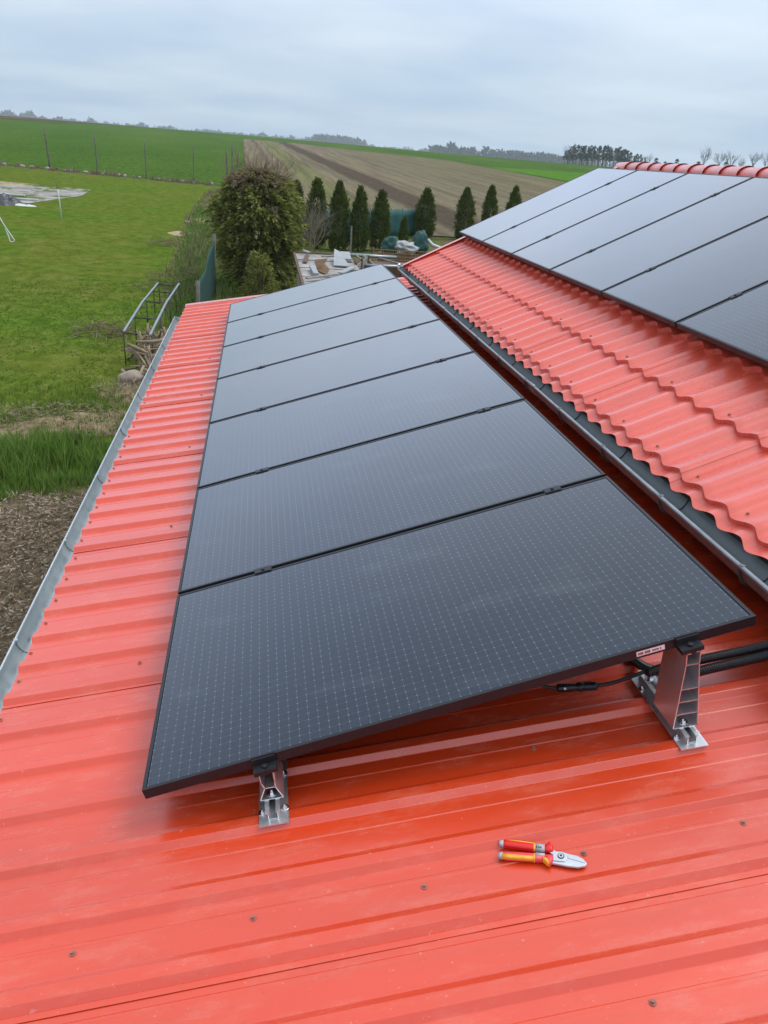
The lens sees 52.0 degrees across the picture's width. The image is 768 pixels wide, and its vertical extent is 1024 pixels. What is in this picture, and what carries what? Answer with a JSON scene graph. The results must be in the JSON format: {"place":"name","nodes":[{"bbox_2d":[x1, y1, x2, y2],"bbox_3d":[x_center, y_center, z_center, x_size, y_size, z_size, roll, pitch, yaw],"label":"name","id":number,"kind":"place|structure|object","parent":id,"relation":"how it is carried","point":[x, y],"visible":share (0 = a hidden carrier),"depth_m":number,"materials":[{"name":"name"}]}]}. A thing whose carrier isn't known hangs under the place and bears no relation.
{"place":"outdoors","nodes":[
{"label":"outdoors","id":0,"kind":"place"},
{"bbox_2d":[0,421,115,500],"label":"tall grass","id":1,"kind":"structure","parent":0,"point":[35,454],"depth_m":10.87,"materials":[{"name":"green plant"}]},
{"bbox_2d":[0,410,125,440],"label":"earth bank","id":2,"kind":"structure","parent":0,"point":[59,418],"depth_m":12.47,"materials":[{"name":"brown soil"}]},
{"bbox_2d":[0,372,144,435],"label":"dry litter","id":3,"kind":"object","parent":2,"relation":"on","point":[96,406],"visible":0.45,"depth_m":12.81,"materials":[{"name":"beige plant"}]},
{"bbox_2d":[0,115,138,126],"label":"bare field","id":4,"kind":"structure","parent":0,"point":[14,117],"depth_m":335.08,"materials":[{"name":"soil"}]},
{"bbox_2d":[0,166,215,484],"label":"lawn","id":5,"kind":"structure","parent":0,"point":[105,227],"depth_m":26.35,"materials":[{"name":"green plant"}]},
{"bbox_2d":[0,218,14,241],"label":"bent pipe","id":6,"kind":"object","parent":5,"relation":"on","point":[6,229],"visible":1,"depth_m":29.56,"materials":[{"name":"grey metal"}]},
{"bbox_2d":[0,193,25,205],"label":"plastic film","id":7,"kind":"object","parent":5,"relation":"on","point":[7,200],"visible":0.97,"depth_m":40.65,"materials":[{"name":"grey plastic"}]},
{"bbox_2d":[0,181,38,185],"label":"sand strip","id":8,"kind":"object","parent":5,"relation":"on","point":[3,183],"visible":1,"depth_m":51.53,"materials":[{"name":"beige sand"}]},
{"bbox_2d":[0,475,88,665],"bbox_3d":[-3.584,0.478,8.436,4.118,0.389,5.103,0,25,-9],"label":"wood chips","id":9,"kind":"object","parent":5,"relation":"on","point":[39,515],"visible":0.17,"depth_m":8.55,"materials":[{"name":"plant"}]},
{"bbox_2d":[0,185,89,203],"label":"concrete slab","id":10,"kind":"structure","parent":5,"relation":"on","point":[42,192],"depth_m":47.93,"materials":[{"name":"grey concrete"}]},
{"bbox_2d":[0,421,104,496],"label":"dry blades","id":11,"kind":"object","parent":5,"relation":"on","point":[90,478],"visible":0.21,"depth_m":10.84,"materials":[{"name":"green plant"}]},
{"bbox_2d":[52,176,61,219],"bbox_3d":[-15.085,-14.403,36.356,0.289,2.106,0.054,0,25,-9],"label":"marker post","id":12,"kind":"object","parent":5,"relation":"on","point":[59,199],"visible":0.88,"depth_m":36.35,"materials":[{"name":"white plastic"}]},
{"bbox_2d":[62,305,143,344],"bbox_3d":[-6.361,-4.266,18.178,2.162,0.999,2.140,0,25,-9],"label":"brush pile","id":13,"kind":"object","parent":5,"relation":"on","point":[102,326],"visible":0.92,"depth_m":18.23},
{"bbox_2d":[96,385,138,403],"bbox_3d":[-4.620,-2.209,14.484,1.182,0.162,1.322,25,31,38],"label":"earth mound","id":14,"kind":"object","parent":5,"relation":"on","point":[130,390],"visible":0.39,"depth_m":14.28,"materials":[{"name":"brown soil"}]},
{"bbox_2d":[118,370,143,384],"bbox_3d":[-4.796,-2.540,14.931,0.478,0.344,0.370,0,25,-9],"label":"boulder","id":15,"kind":"object","parent":5,"relation":"on","point":[129,375],"visible":0.71,"depth_m":14.81,"materials":[{"name":"stone"}]},
{"bbox_2d":[130,347,140,369],"bbox_3d":[-4.974,-3.085,15.781,0.222,0.484,0.089,-7,27,-24],"label":"branch log","id":16,"kind":"object","parent":5,"relation":"on","point":[136,355],"visible":0.69,"depth_m":15.77,"materials":[{"name":"brown wood"}]},
{"bbox_2d":[126,342,152,354],"bbox_3d":[-4.732,-3.181,15.648,0.788,0.305,0.194,4,24,-1],"label":"branch log","id":17,"kind":"object","parent":16,"relation":"on","point":[137,348],"visible":0.56,"depth_m":15.60,"materials":[{"name":"brown wood"}]},
{"bbox_2d":[136,338,162,342],"bbox_3d":[-4.616,-3.424,15.684,0.638,0.148,0.083,2,24,-5],"label":"branch log","id":18,"kind":"object","parent":17,"relation":"on","point":[150,341],"visible":0.82,"depth_m":15.67,"materials":[{"name":"brown wood"}]},
{"bbox_2d":[126,333,148,358],"bbox_3d":[-5.154,-3.398,16.304,0.755,0.700,0.127,18,28,29],"label":"branch log","id":19,"kind":"object","parent":5,"relation":"on","point":[132,354],"visible":0.58,"depth_m":16.18,"materials":[{"name":"brown wood"}]},
{"bbox_2d":[123,283,180,365],"bbox_3d":[-5.431,-4.572,18.730,0.615,0.834,6.601,0,25,-9],"label":"metal rack","id":20,"kind":"object","parent":5,"relation":"on","point":[158,318],"visible":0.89,"depth_m":17.92,"materials":[{"name":"metal"}]},
{"bbox_2d":[144,233,184,246],"bbox_3d":[-8.715,-11.065,31.998,2.062,0.787,1.934,7,24,6],"label":"brush pile","id":21,"kind":"object","parent":5,"relation":"on","point":[165,240],"visible":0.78,"depth_m":31.81,"materials":[{"name":"plant"}]},
{"bbox_2d":[129,257,224,297],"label":"dry weeds","id":22,"kind":"object","parent":5,"relation":"on","point":[163,273],"visible":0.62,"depth_m":24.54,"materials":[{"name":"brown plant"}]},
{"bbox_2d":[168,231,197,235],"bbox_3d":[-9.002,-12.563,35.537,1.587,0.126,1.810,0,25,-9],"label":"sand patch","id":23,"kind":"object","parent":5,"relation":"on","point":[176,233],"visible":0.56,"depth_m":35.19,"materials":[{"name":"beige sand"}]},
{"bbox_3d":[-4.961,-3.027,16.038,0.636,0.174,0.698,0,25,-9],"label":"branch log","id":24,"kind":"object","parent":5,"relation":"on","visible":0},
{"bbox_2d":[134,330,141,361],"bbox_3d":[-4.964,-3.349,15.872,0.188,0.664,0.077,6,24,3],"label":"branch log","id":25,"kind":"object","parent":24,"relation":"on","point":[140,338],"visible":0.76,"depth_m":15.80,"materials":[{"name":"brown wood"}]},
{"bbox_2d":[0,165,456,319],"bbox_3d":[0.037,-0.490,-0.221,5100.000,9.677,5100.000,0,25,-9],"label":"ground","id":26,"kind":"structure","parent":0,"point":[441,241],"depth_m":38.37,"materials":[{"name":"green plant"}]},
{"bbox_2d":[0,380,139,614],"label":"grass sprigs","id":27,"kind":"object","parent":26,"relation":"on","point":[105,404],"depth_m":13.22,"materials":[{"name":"green plant"}]},
{"bbox_2d":[0,160,235,358],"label":"dry weeds","id":28,"kind":"object","parent":26,"relation":"on","point":[189,181],"visible":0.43,"depth_m":35.43,"materials":[{"name":"beige plant"}]},
{"bbox_2d":[171,233,206,274],"bbox_3d":[-6.232,-8.386,25.607,1.124,1.528,1.871,8,24,8],"label":"bare shrub","id":29,"kind":"object","parent":26,"relation":"on","point":[189,254],"visible":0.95,"depth_m":25.69,"materials":[{"name":"plant"}]},
{"bbox_2d":[171,217,219,260],"bbox_3d":[-6.634,-10.102,28.812,1.680,1.812,1.543,20,29,31],"label":"bare shrub","id":30,"kind":"object","parent":26,"relation":"on","point":[199,239],"visible":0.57,"depth_m":28.77,"materials":[{"name":"brown plant"}]},
{"bbox_2d":[155,204,246,350],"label":"green weeds","id":31,"kind":"object","parent":26,"relation":"on","point":[190,298],"visible":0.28,"depth_m":25.76,"materials":[{"name":"green plant"}]},
{"bbox_2d":[196,234,215,302],"bbox_3d":[-4.810,-6.308,21.366,0.116,2.015,3.905,2,24,-6],"label":"net fence","id":32,"kind":"object","parent":26,"relation":"on","point":[205,285],"visible":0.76,"depth_m":21.91,"materials":[{"name":"green plastic"}]},
{"bbox_2d":[0,109,428,151],"bbox_3d":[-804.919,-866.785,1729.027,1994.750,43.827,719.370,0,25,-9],"label":"wood","id":33,"kind":"object","parent":26,"relation":"on","point":[321,137],"visible":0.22,"depth_m":1850.11,"materials":[{"name":"green plant"}]},
{"bbox_2d":[200,151,308,294],"bbox_3d":[-3.804,-8.855,24.142,3.225,4.109,3.332,10,25,13],"label":"conifer bush","id":34,"kind":"object","parent":26,"relation":"on","point":[278,241],"visible":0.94,"depth_m":23.39,"materials":[{"name":"green plant"}]},
{"bbox_2d":[234,248,280,296],"bbox_3d":[-3.597,-6.843,22.852,1.476,1.588,1.417,16,27,24],"label":"conifer shrub","id":35,"kind":"object","parent":26,"relation":"on","point":[250,269],"visible":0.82,"depth_m":22.73,"materials":[{"name":"green plant"}]},
{"bbox_2d":[280,240,316,289],"bbox_3d":[-2.704,-7.955,25.239,1.624,1.668,1.696,0,25,-9],"label":"conifer shrub","id":36,"kind":"object","parent":26,"relation":"on","point":[308,248],"visible":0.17,"depth_m":24.97,"materials":[{"name":"plant"}]},
{"bbox_2d":[292,179,305,240],"bbox_3d":[-3.826,-12.919,34.147,1.133,2.878,1.137,-7,27,-24],"label":"thuja","id":37,"kind":"object","parent":26,"relation":"on","point":[300,189],"visible":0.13,"depth_m":33.67,"materials":[{"name":"green plant"}]},
{"bbox_2d":[303,177,328,248],"bbox_3d":[-2.901,-12.777,33.821,1.221,3.057,1.194,9,25,9],"label":"thuja","id":38,"kind":"object","parent":26,"relation":"on","point":[317,191],"visible":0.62,"depth_m":33.51,"materials":[{"name":"green plant"}]},
{"bbox_2d":[298,191,336,251],"bbox_3d":[-2.912,-10.259,28.512,2.681,2.881,3.352,0,25,-9],"label":"bare shrub","id":39,"kind":"object","parent":26,"relation":"on","point":[310,231],"visible":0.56,"depth_m":28.61,"materials":[{"name":"brown plant"}]},
{"bbox_2d":[293,251,359,285],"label":"coop","id":40,"kind":"structure","parent":26,"relation":"on","point":[303,270],"depth_m":19.70,"materials":[{"name":"grey wood"}]},
{"bbox_2d":[309,265,318,275],"bbox_3d":[-1.637,-5.648,18.391,0.120,0.080,1.203,0,25,-10],"label":"metal sheet","id":41,"kind":"object","parent":40,"relation":"on","point":[314,271],"visible":0.93,"depth_m":18.18,"materials":[{"name":"metal"}]},
{"bbox_2d":[305,273,336,278],"bbox_3d":[-1.402,-5.285,17.650,0.100,0.050,0.991,20,29,32],"label":"plank","id":42,"kind":"object","parent":40,"relation":"on","point":[320,276],"visible":0.93,"depth_m":17.63,"materials":[{"name":"grey wood"}]},
{"bbox_2d":[315,258,328,273],"bbox_3d":[-1.532,-6.098,19.488,0.327,0.052,2.709,1,24,-6],"label":"rusty sheet","id":43,"kind":"object","parent":40,"relation":"on","point":[322,267],"visible":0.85,"depth_m":19.34,"materials":[{"name":"brown metal"}]},
{"bbox_2d":[334,249,349,266],"bbox_3d":[-1.142,-6.495,20.082,0.400,0.260,1.400,0,25,-9],"label":"metal sheet","id":44,"kind":"object","parent":40,"relation":"on","point":[339,260],"visible":1,"depth_m":19.90,"materials":[{"name":"metal"}]},
{"bbox_2d":[340,251,350,262],"bbox_3d":[-1.022,-6.775,20.918,0.260,0.180,0.912,1,24,-7],"label":"metal sheet","id":45,"kind":"object","parent":40,"relation":"on","point":[346,256],"visible":0.71,"depth_m":20.80,"materials":[{"name":"metal"}]},
{"bbox_2d":[338,266,355,273],"bbox_3d":[-0.890,-5.804,18.884,0.140,0.050,1.078,9,25,11],"label":"plank","id":46,"kind":"object","parent":40,"relation":"on","point":[346,270],"visible":0.93,"depth_m":18.79,"materials":[{"name":"wood"}]},
{"bbox_2d":[327,179,350,250],"bbox_3d":[-1.932,-12.601,33.618,1.135,3.044,1.089,5,24,2],"label":"thuja","id":47,"kind":"object","parent":26,"relation":"on","point":[338,204],"visible":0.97,"depth_m":33.45,"materials":[{"name":"green plant"}]},
{"bbox_2d":[348,185,370,251],"bbox_3d":[-1.046,-12.565,33.855,1.080,2.878,1.077,5,24,2],"label":"thuja","id":48,"kind":"object","parent":26,"relation":"on","point":[358,213],"visible":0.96,"depth_m":33.73,"materials":[{"name":"green plant"}]},
{"bbox_2d":[354,255,368,268],"bbox_3d":[-0.658,-6.051,21.450,0.108,1.646,1.910,8,24,8],"label":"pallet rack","id":49,"kind":"object","parent":26,"relation":"on","point":[360,264],"visible":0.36,"depth_m":21.22,"materials":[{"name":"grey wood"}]},
{"bbox_2d":[303,208,427,238],"bbox_3d":[-0.725,-14.126,38.772,8.748,1.725,0.136,-17,32,-39],"label":"fence","id":50,"kind":"object","parent":26,"relation":"on","point":[397,215],"visible":0.19,"depth_m":39.90,"materials":[{"name":"teal metal"}]},
{"bbox_2d":[368,189,391,250],"bbox_3d":[-0.142,-12.681,34.407,1.127,2.723,1.152,-12,29,-33],"label":"thuja","id":51,"kind":"object","parent":26,"relation":"on","point":[382,212],"visible":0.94,"depth_m":34.20,"materials":[{"name":"green plant"}]},
{"bbox_2d":[354,260,405,277],"bbox_3d":[-0.051,-6.341,22.499,1.600,1.455,1.100,0,25,-9],"label":"board stack","id":52,"kind":"object","parent":26,"relation":"on","point":[394,271],"visible":0.14,"depth_m":22.06,"materials":[{"name":"grey wood"}]},
{"bbox_2d":[379,257,401,264],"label":"beam","id":53,"kind":"structure","parent":52,"relation":"on","point":[389,260],"depth_m":22.39,"materials":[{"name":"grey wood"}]},
{"bbox_2d":[350,253,396,258],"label":"beam","id":54,"kind":"structure","parent":53,"relation":"on","point":[377,256],"depth_m":22.68,"materials":[{"name":"metal"}]},
{"bbox_2d":[0,277,767,1023],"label":"shed","id":55,"kind":"structure","parent":26,"relation":"on","point":[374,881],"depth_m":2.08,"materials":[{"name":"red paint"}]},
{"bbox_2d":[251,750,288,827],"bbox_3d":[-0.325,0.718,2.215,0.085,0.174,0.261,-9,26,-5],"label":"mounting bracket","id":56,"kind":"object","parent":55,"relation":"attached to","point":[269,770],"visible":0.94,"depth_m":2.17,"materials":[{"name":"metal"}]},
{"bbox_2d":[142,476,755,798],"bbox_3d":[0.118,0.320,2.632,1.755,0.032,1.039,-15,26,-2],"label":"solar module","id":57,"kind":"object","parent":56,"relation":"on","point":[372,637],"visible":1,"depth_m":2.48,"materials":[{"name":"black glass"}]},
{"bbox_2d":[254,565,271,573],"bbox_3d":[-0.472,0.237,3.090,0.070,0.040,0.036,-15,26,-2],"label":"panel clamp","id":58,"kind":"object","parent":57,"relation":"attached to","point":[262,569],"visible":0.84,"depth_m":3.08,"materials":[{"name":"black metal"}]},
{"bbox_2d":[543,485,560,493],"bbox_3d":[0.669,-0.079,3.125,0.070,0.040,0.036,-15,26,-2],"label":"panel clamp","id":59,"kind":"object","parent":57,"relation":"attached to","point":[552,489],"visible":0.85,"depth_m":3.12,"materials":[{"name":"black metal"}]},
{"bbox_2d":[227,264,396,322],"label":"solar module","id":60,"kind":"object","parent":55,"relation":"on","point":[273,301],"visible":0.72,"depth_m":8.29,"materials":[{"name":"black glass"}]},
{"bbox_2d":[222,278,414,346],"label":"solar module","id":61,"kind":"object","parent":55,"relation":"on","point":[313,311],"visible":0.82,"depth_m":7.33,"materials":[{"name":"black glass"}]},
{"bbox_2d":[217,295,439,378],"bbox_3d":[-0.488,-1.440,6.434,1.755,0.032,1.038,-15,26,-2],"label":"solar module","id":62,"kind":"object","parent":55,"relation":"on","point":[319,336],"visible":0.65,"depth_m":6.37,"materials":[{"name":"black glass"}]},
{"bbox_2d":[209,319,474,423],"bbox_3d":[-0.337,-1.000,5.484,1.755,0.032,1.038,-15,26,-2],"label":"solar module","id":63,"kind":"object","parent":55,"relation":"on","point":[268,386],"visible":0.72,"depth_m":5.41,"materials":[{"name":"black glass"}]},
{"bbox_2d":[197,352,524,488],"bbox_3d":[-0.185,-0.560,4.533,1.755,0.032,1.038,-15,26,-2],"label":"solar module","id":64,"kind":"object","parent":55,"relation":"on","point":[354,415],"visible":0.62,"depth_m":4.45,"materials":[{"name":"black glass"}]},
{"bbox_2d":[178,399,605,594],"bbox_3d":[-0.034,-0.120,3.583,1.755,0.032,1.038,-15,26,-2],"label":"solar module","id":65,"kind":"object","parent":55,"relation":"on","point":[291,513],"visible":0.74,"depth_m":3.48,"materials":[{"name":"black glass"}]},
{"bbox_2d":[498,839,586,867],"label":"pliers","id":66,"kind":"object","parent":55,"relation":"on","point":[547,855],"visible":1,"depth_m":1.97,"materials":[{"name":"red plastic"}]},
{"bbox_2d":[631,630,708,750],"bbox_3d":[0.845,0.450,2.326,0.085,0.336,0.348,-9,26,-5],"label":"mounting bracket","id":67,"kind":"object","parent":55,"relation":"attached to","point":[670,693],"visible":0.92,"depth_m":2.27,"materials":[{"name":"metal"}]},
{"bbox_2d":[540,669,645,691],"bbox_3d":[0.617,0.519,2.473,0.475,0.086,0.083,5,24,1],"label":"solar cable","id":68,"kind":"object","parent":67,"relation":"hanging from","point":[580,686],"visible":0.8,"depth_m":2.45,"materials":[{"name":"black plastic"}]},
{"bbox_2d":[645,640,767,677],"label":"corrugated conduit","id":69,"kind":"object","parent":67,"relation":"on","point":[654,670],"visible":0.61,"depth_m":2.50,"materials":[{"name":"black plastic"}]},
{"bbox_2d":[628,650,767,675],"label":"corrugated conduit","id":70,"kind":"object","parent":55,"relation":"on","point":[723,665],"visible":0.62,"depth_m":2.49,"materials":[{"name":"black plastic"}]},
{"bbox_2d":[365,264,403,267],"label":"beam","id":71,"kind":"structure","parent":26,"relation":"on","point":[385,265],"depth_m":21.38,"materials":[{"name":"metal"}]},
{"bbox_2d":[377,251,419,262],"bbox_3d":[0.895,-9.123,29.267,2.200,0.858,1.100,0,25,-9],"label":"crate stack","id":72,"kind":"object","parent":26,"relation":"on","point":[397,258],"visible":0.14,"depth_m":28.62,"materials":[{"name":"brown wood"}]},
{"bbox_2d":[381,235,398,253],"bbox_3d":[0.299,-9.766,28.948,0.793,0.786,0.676,0,25,-9],"label":"net bundle","id":73,"kind":"object","parent":72,"relation":"on","point":[389,242],"visible":0.62,"depth_m":28.71,"materials":[{"name":"teal fabric"}]},
{"bbox_2d":[394,240,419,254],"bbox_3d":[0.831,-9.669,28.865,0.984,0.532,0.882,0,25,-9],"label":"tarp bundle","id":74,"kind":"object","parent":72,"relation":"on","point":[404,245],"visible":0.77,"depth_m":28.60,"materials":[{"name":"white plastic"}]},
{"bbox_2d":[412,230,428,255],"bbox_3d":[1.342,-9.898,29.044,0.695,0.980,0.654,0,25,-9],"label":"net bundle","id":75,"kind":"object","parent":72,"relation":"on","point":[420,239],"visible":0.76,"depth_m":28.79,"materials":[{"name":"teal fabric"}]},
{"bbox_2d":[427,238,440,247],"bbox_3d":[1.907,-9.880,29.096,0.705,0.412,0.150,4,24,-1],"label":"pipe","id":76,"kind":"object","parent":75,"relation":"on","point":[429,241],"visible":0.74,"depth_m":29.06,"materials":[{"name":"white plastic"}]},
{"bbox_2d":[372,247,428,261],"bbox_3d":[0.634,-7.535,25.028,2.089,1.584,0.058,0,25,-9],"label":"wire panel","id":77,"kind":"object","parent":26,"relation":"on","point":[405,257],"visible":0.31,"depth_m":24.73,"materials":[{"name":"metal"}]},
{"bbox_2d":[397,216,409,240],"bbox_3d":[0.925,-13.192,37.011,0.593,1.409,0.618,-4,26,-19],"label":"thuja","id":78,"kind":"object","parent":26,"relation":"on","point":[404,231],"visible":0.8,"depth_m":36.88,"materials":[{"name":"green plant"}]},
{"bbox_2d":[413,187,436,238],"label":"thuja","id":79,"kind":"object","parent":26,"relation":"on","point":[425,200],"visible":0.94,"depth_m":40.06,"materials":[{"name":"green plant"}]},
{"bbox_2d":[453,186,476,238],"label":"thuja","id":80,"kind":"object","parent":26,"relation":"on","point":[466,211],"visible":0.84,"depth_m":40.40,"materials":[{"name":"green plant"}]},
{"bbox_2d":[480,184,498,221],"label":"thuja","id":81,"kind":"object","parent":26,"relation":"on","point":[491,201],"visible":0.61,"depth_m":41.87,"materials":[{"name":"green plant"}]},
{"bbox_2d":[504,185,521,210],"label":"thuja","id":82,"kind":"object","parent":26,"relation":"on","point":[514,197],"visible":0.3,"depth_m":42.53,"materials":[{"name":"green plant"}]},
{"bbox_2d":[428,141,643,166],"bbox_3d":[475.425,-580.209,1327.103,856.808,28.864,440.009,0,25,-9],"label":"distant wood","id":83,"kind":"object","parent":26,"relation":"on","point":[452,148],"visible":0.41,"depth_m":1185.25,"materials":[{"name":"plant"}]},
{"bbox_2d":[397,161,767,601],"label":"house","id":84,"kind":"structure","parent":26,"relation":"on","point":[670,420],"depth_m":4.20,"materials":[{"name":"red metal"}]},
{"bbox_2d":[0,119,613,184],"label":"wheat field","id":85,"kind":"structure","parent":0,"point":[168,152],"depth_m":135.76,"materials":[{"name":"green plant"}]},
{"bbox_2d":[43,127,50,166],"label":"field post","id":86,"kind":"object","parent":85,"relation":"on","point":[46,147],"visible":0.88,"depth_m":68.27,"materials":[{"name":"grey wood"}]},
{"bbox_2d":[94,134,97,170],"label":"field post","id":87,"kind":"object","parent":85,"relation":"on","point":[95,153],"visible":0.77,"depth_m":66.36,"materials":[{"name":"grey wood"}]},
{"bbox_2d":[600,145,607,165],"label":"pine tree","id":88,"kind":"object","parent":85,"relation":"on","point":[604,155],"visible":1,"depth_m":376.55,"materials":[{"name":"green plant"}]},
{"bbox_2d":[606,147,611,164],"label":"pine tree","id":89,"kind":"object","parent":85,"relation":"on","point":[607,155],"visible":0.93,"depth_m":402.53,"materials":[{"name":"green plant"}]},
{"bbox_2d":[700,147,710,164],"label":"bare tree","id":90,"kind":"object","parent":85,"relation":"on","point":[703,160],"visible":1,"depth_m":305.67,"materials":[{"name":"grey plant"}]},
{"bbox_2d":[713,152,726,164],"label":"bare tree","id":91,"kind":"object","parent":85,"relation":"on","point":[719,161],"visible":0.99,"depth_m":289.00,"materials":[{"name":"grey plant"}]},
{"bbox_2d":[724,151,739,164],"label":"bare tree","id":92,"kind":"object","parent":85,"relation":"on","point":[733,156],"visible":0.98,"depth_m":301.23,"materials":[{"name":"grey plant"}]},
{"bbox_2d":[748,151,763,165],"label":"bare tree","id":93,"kind":"object","parent":85,"relation":"on","point":[754,157],"visible":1,"depth_m":289.16,"materials":[{"name":"grey plant"}]},
{"bbox_2d":[0,0,767,166],"label":"sky","id":94,"kind":"structure","parent":0,"point":[668,80],"materials":[{"name":"grey"}]},
{"bbox_2d":[243,139,565,236],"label":"ploughed field","id":95,"kind":"structure","parent":0,"point":[404,181],"depth_m":102.57,"materials":[{"name":"brown soil"}]},
{"bbox_2d":[484,166,585,180],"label":"bright green field","id":96,"kind":"structure","parent":0,"point":[563,176],"depth_m":152.01,"materials":[{"name":"green plant"}]},
{"bbox_3d":[1.750,-1.803,5.787,0.046,0.046,7.416,0,25,-9],"label":"rail","id":97,"kind":"object","parent":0,"visible":0},
{"bbox_2d":[459,168,636,243],"bbox_3d":[1.749,-3.378,8.631,1.755,0.032,1.038,-24,26,2],"label":"solar module","id":98,"kind":"object","parent":97,"relation":"on","point":[540,204],"visible":0.9,"depth_m":8.59,"materials":[{"name":"black glass"}]},
{"bbox_2d":[482,170,687,256],"bbox_3d":[1.901,-2.938,7.681,1.755,0.032,1.038,-24,26,2],"label":"solar module","id":99,"kind":"object","parent":97,"relation":"on","point":[510,241],"visible":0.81,"depth_m":7.63,"materials":[{"name":"black glass"}]},
{"bbox_2d":[512,173,752,272],"bbox_3d":[2.052,-2.498,6.731,1.755,0.032,1.038,-24,26,2],"label":"solar module","id":100,"kind":"object","parent":97,"relation":"on","point":[547,254],"visible":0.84,"depth_m":6.67,"materials":[{"name":"black glass"}]},
{"bbox_2d":[550,177,767,294],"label":"solar module","id":101,"kind":"object","parent":97,"relation":"on","point":[599,270],"visible":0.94,"depth_m":5.77,"materials":[{"name":"black glass"}]},
{"bbox_2d":[602,217,767,326],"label":"solar module","id":102,"kind":"object","parent":97,"relation":"on","point":[673,292],"visible":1,"depth_m":4.86,"materials":[{"name":"black glass"}]},
{"bbox_2d":[676,282,767,366],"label":"solar module","id":103,"kind":"object","parent":97,"relation":"on","point":[738,325],"visible":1,"depth_m":4.09,"materials":[{"name":"black glass"}]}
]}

